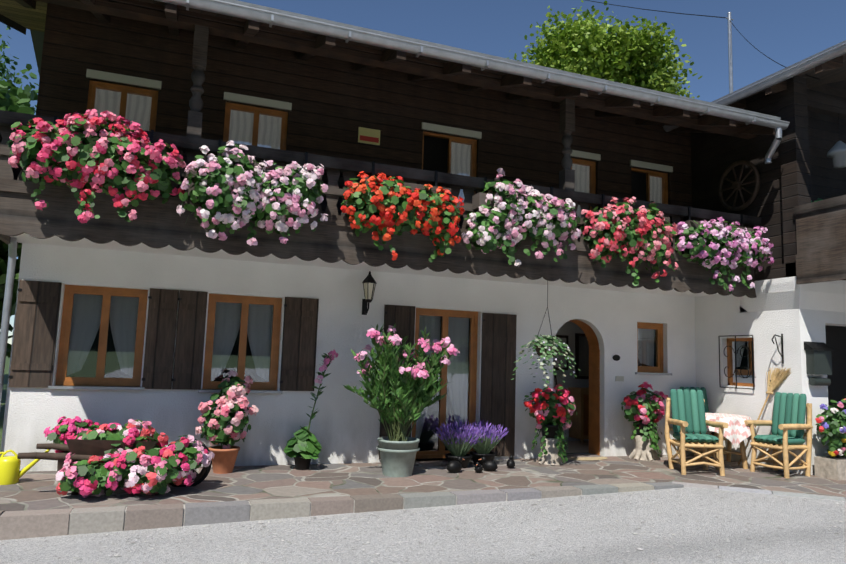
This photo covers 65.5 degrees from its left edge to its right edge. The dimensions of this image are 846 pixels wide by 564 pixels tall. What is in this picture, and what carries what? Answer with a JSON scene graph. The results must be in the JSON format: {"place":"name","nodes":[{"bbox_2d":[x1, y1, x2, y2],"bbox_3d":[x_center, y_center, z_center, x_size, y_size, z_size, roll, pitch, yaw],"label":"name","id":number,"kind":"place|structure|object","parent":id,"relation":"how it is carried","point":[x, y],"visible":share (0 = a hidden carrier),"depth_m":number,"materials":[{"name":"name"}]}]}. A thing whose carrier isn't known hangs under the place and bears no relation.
{"place":"outdoors","nodes":[
{"label":"outdoors","id":0,"kind":"place"},
{"bbox_2d":[0,356,576,453],"bbox_3d":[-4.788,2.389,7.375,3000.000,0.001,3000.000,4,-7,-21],"label":"ground sheet","id":1,"kind":"object","parent":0,"point":[5,383],"depth_m":21.52,"materials":[{"name":"green plant"}]},
{"bbox_2d":[0,70,33,357],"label":"tree","id":2,"kind":"object","parent":1,"relation":"on","point":[6,100],"visible":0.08,"depth_m":13.82,"materials":[{"name":"green plant"}]},
{"bbox_2d":[0,62,37,109],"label":"tree leaves","id":3,"kind":"object","parent":1,"relation":"on","point":[20,93],"visible":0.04,"depth_m":20.07,"materials":[{"name":"green plant"}]},
{"bbox_2d":[0,26,38,112],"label":"tree","id":4,"kind":"object","parent":1,"relation":"on","point":[3,45],"visible":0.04,"depth_m":33.75,"materials":[{"name":"green plant"}]},
{"bbox_2d":[0,3,695,471],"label":"house walls","id":5,"kind":"structure","parent":1,"relation":"on","point":[336,103],"depth_m":9.07,"materials":[{"name":"white paint"}]},
{"bbox_2d":[8,69,672,458],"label":"windows","id":6,"kind":"structure","parent":5,"relation":"in","point":[102,331],"depth_m":8.68,"materials":[{"name":"brown wood"}]},
{"bbox_2d":[362,271,376,314],"bbox_3d":[-0.754,0.149,9.011,0.210,0.590,0.291,4,-7,-21],"label":"wall lantern","id":7,"kind":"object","parent":5,"relation":"attached to","point":[369,283],"depth_m":8.93,"materials":[{"name":"black metal"}]},
{"bbox_2d":[0,0,761,297],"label":"balcony","id":8,"kind":"structure","parent":5,"relation":"attached to","point":[156,226],"depth_m":7.79,"materials":[{"name":"brown wood"}]},
{"bbox_2d":[38,116,760,238],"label":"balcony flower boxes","id":9,"kind":"object","parent":8,"relation":"attached to","point":[478,199],"visible":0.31,"depth_m":8.12,"materials":[{"name":"brown wood"}]},
{"bbox_2d":[8,109,773,292],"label":"balcony flowers","id":10,"kind":"object","parent":9,"relation":"in","point":[225,192],"visible":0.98,"depth_m":7.33,"materials":[{"name":"pink plant"}]},
{"bbox_2d":[534,281,558,356],"bbox_3d":[1.670,0.452,8.829,0.350,1.140,0.344,4,-7,-21],"label":"hanging basket","id":11,"kind":"object","parent":8,"relation":"hanging from","point":[537,349],"visible":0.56,"depth_m":8.71,"materials":[{"name":"brown"}]},
{"bbox_2d":[0,0,780,134],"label":"roof","id":12,"kind":"structure","parent":5,"relation":"on","point":[21,16],"depth_m":8.64,"materials":[{"name":"grey"}]},
{"bbox_2d":[0,0,789,407],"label":"gutter","id":13,"kind":"object","parent":12,"relation":"attached to","point":[294,22],"visible":0.96,"depth_m":7.52,"materials":[{"name":"metal"}]},
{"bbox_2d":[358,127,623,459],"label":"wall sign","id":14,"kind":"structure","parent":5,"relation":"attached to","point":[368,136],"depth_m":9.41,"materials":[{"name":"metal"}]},
{"bbox_2d":[553,321,588,452],"bbox_3d":[2.645,1.636,11.542,2.900,2.450,1.430,4,-7,-21],"label":"hall interior","id":15,"kind":"object","parent":5,"relation":"in","point":[572,336],"visible":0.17,"depth_m":12.28,"materials":[{"name":"tile"}]},
{"bbox_2d":[553,358,556,385],"bbox_3d":[2.204,1.731,11.007,0.411,1.013,0.159,6,-8,-28],"label":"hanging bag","id":16,"kind":"object","parent":15,"relation":"hanging from","point":[555,378],"visible":0.04,"depth_m":11.04,"materials":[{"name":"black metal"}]},
{"bbox_2d":[0,481,845,539],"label":"kerb setts","id":17,"kind":"structure","parent":1,"relation":"on","point":[36,523],"depth_m":6.23,"materials":[{"name":"stone"}]},
{"bbox_2d":[0,453,845,563],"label":"gravel drive","id":18,"kind":"structure","parent":1,"relation":"on","point":[204,548],"depth_m":5.71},
{"bbox_2d":[0,490,845,563],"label":"gravel pebbles","id":19,"kind":"object","parent":18,"relation":"on","point":[405,510],"visible":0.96,"depth_m":5.83,"materials":[{"name":"gravel"}]},
{"bbox_2d":[691,76,845,474],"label":"wing walls","id":20,"kind":"structure","parent":1,"relation":"on","point":[800,290],"depth_m":9.85,"materials":[{"name":"white paint"}]},
{"bbox_2d":[586,0,819,93],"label":"roof mast and wires","id":21,"kind":"object","parent":20,"relation":"attached to","point":[730,23],"visible":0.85,"depth_m":16.96,"materials":[{"name":"metal"}]},
{"bbox_2d":[718,335,755,389],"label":"grille window","id":22,"kind":"structure","parent":20,"relation":"attached to","point":[740,363],"depth_m":10.36,"materials":[{"name":"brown wood"}]},
{"bbox_2d":[718,160,759,210],"bbox_3d":[4.984,-1.522,10.403,0.130,0.800,0.810,4,-7,-21],"label":"wagon wheel","id":23,"kind":"object","parent":20,"relation":"attached to","point":[737,185],"visible":1,"depth_m":10.36,"materials":[{"name":"brown wood"}]},
{"bbox_2d":[663,40,845,131],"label":"wing roof","id":24,"kind":"structure","parent":20,"relation":"on","point":[827,66],"depth_m":9.56,"materials":[{"name":"grey metal"}]},
{"bbox_2d":[771,111,845,385],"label":"wing wall fittings","id":25,"kind":"object","parent":20,"relation":"attached to","point":[818,359],"visible":0.98,"depth_m":9.26,"materials":[{"name":"black metal"}]},
{"bbox_2d":[0,454,845,510],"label":"terrace paving","id":26,"kind":"structure","parent":0,"point":[32,490],"depth_m":7.84,"materials":[{"name":"grey stone"}]},
{"bbox_2d":[0,449,50,484],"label":"watering can","id":27,"kind":"object","parent":26,"relation":"on","point":[11,473],"visible":0.92,"depth_m":6.79,"materials":[{"name":"yellow plastic"}]},
{"bbox_2d":[17,430,211,494],"bbox_3d":[-3.132,1.867,6.846,1.783,0.562,0.774,4,-7,-21],"label":"wheelbarrow","id":28,"kind":"object","parent":26,"relation":"on","point":[80,449],"visible":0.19,"depth_m":6.49,"materials":[{"name":"brown wood"}]},
{"bbox_2d":[57,422,660,476],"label":"flower pots","id":29,"kind":"object","parent":26,"relation":"on","point":[397,458],"visible":0.67,"depth_m":8.05,"materials":[{"name":"grey ceramic"}]},
{"bbox_2d":[44,323,845,497],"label":"terrace plants","id":30,"kind":"object","parent":26,"relation":"on","point":[404,390],"visible":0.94,"depth_m":8.00,"materials":[{"name":"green plant"}]},
{"bbox_2d":[446,455,514,472],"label":"garden figurines","id":31,"kind":"object","parent":26,"relation":"on","point":[454,466],"visible":1,"depth_m":8.42,"materials":[{"name":"black ceramic"}]},
{"bbox_2d":[664,398,812,477],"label":"wooden armchairs","id":32,"kind":"object","parent":26,"relation":"on","point":[705,451],"visible":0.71,"depth_m":9.01,"materials":[{"name":"brown wood"}]},
{"bbox_2d":[686,413,756,449],"bbox_3d":[4.368,2.189,9.686,0.972,0.458,0.985,4,-7,-21],"label":"table cloth","id":33,"kind":"object","parent":32,"relation":"on","point":[737,431],"visible":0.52,"depth_m":9.29,"materials":[{"name":"fabric"}]},
{"bbox_2d":[670,387,806,444],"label":"chair cushions","id":34,"kind":"object","parent":32,"relation":"on","point":[689,405],"visible":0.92,"depth_m":9.27,"materials":[{"name":"fabric"}]},
{"bbox_2d":[738,367,791,464],"bbox_3d":[5.033,1.987,9.661,0.134,1.474,0.831,6,-8,-33],"label":"broom","id":35,"kind":"object","parent":26,"relation":"on","point":[775,380],"visible":0.98,"depth_m":9.59,"materials":[{"name":"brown wood"}]},
{"bbox_2d":[814,456,845,479],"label":"stone trough","id":36,"kind":"object","parent":26,"relation":"on","point":[831,467],"visible":1,"depth_m":8.84,"materials":[{"name":"beige stone"}]},
{"bbox_2d":[0,0,845,344],"label":"sky","id":37,"kind":"structure","parent":0,"point":[788,32],"materials":[{"name":"blue"}]},
{"bbox_2d":[507,0,702,97],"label":"tree","id":38,"kind":"object","parent":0,"point":[586,46],"depth_m":38.14,"materials":[{"name":"green plant"}]}
]}

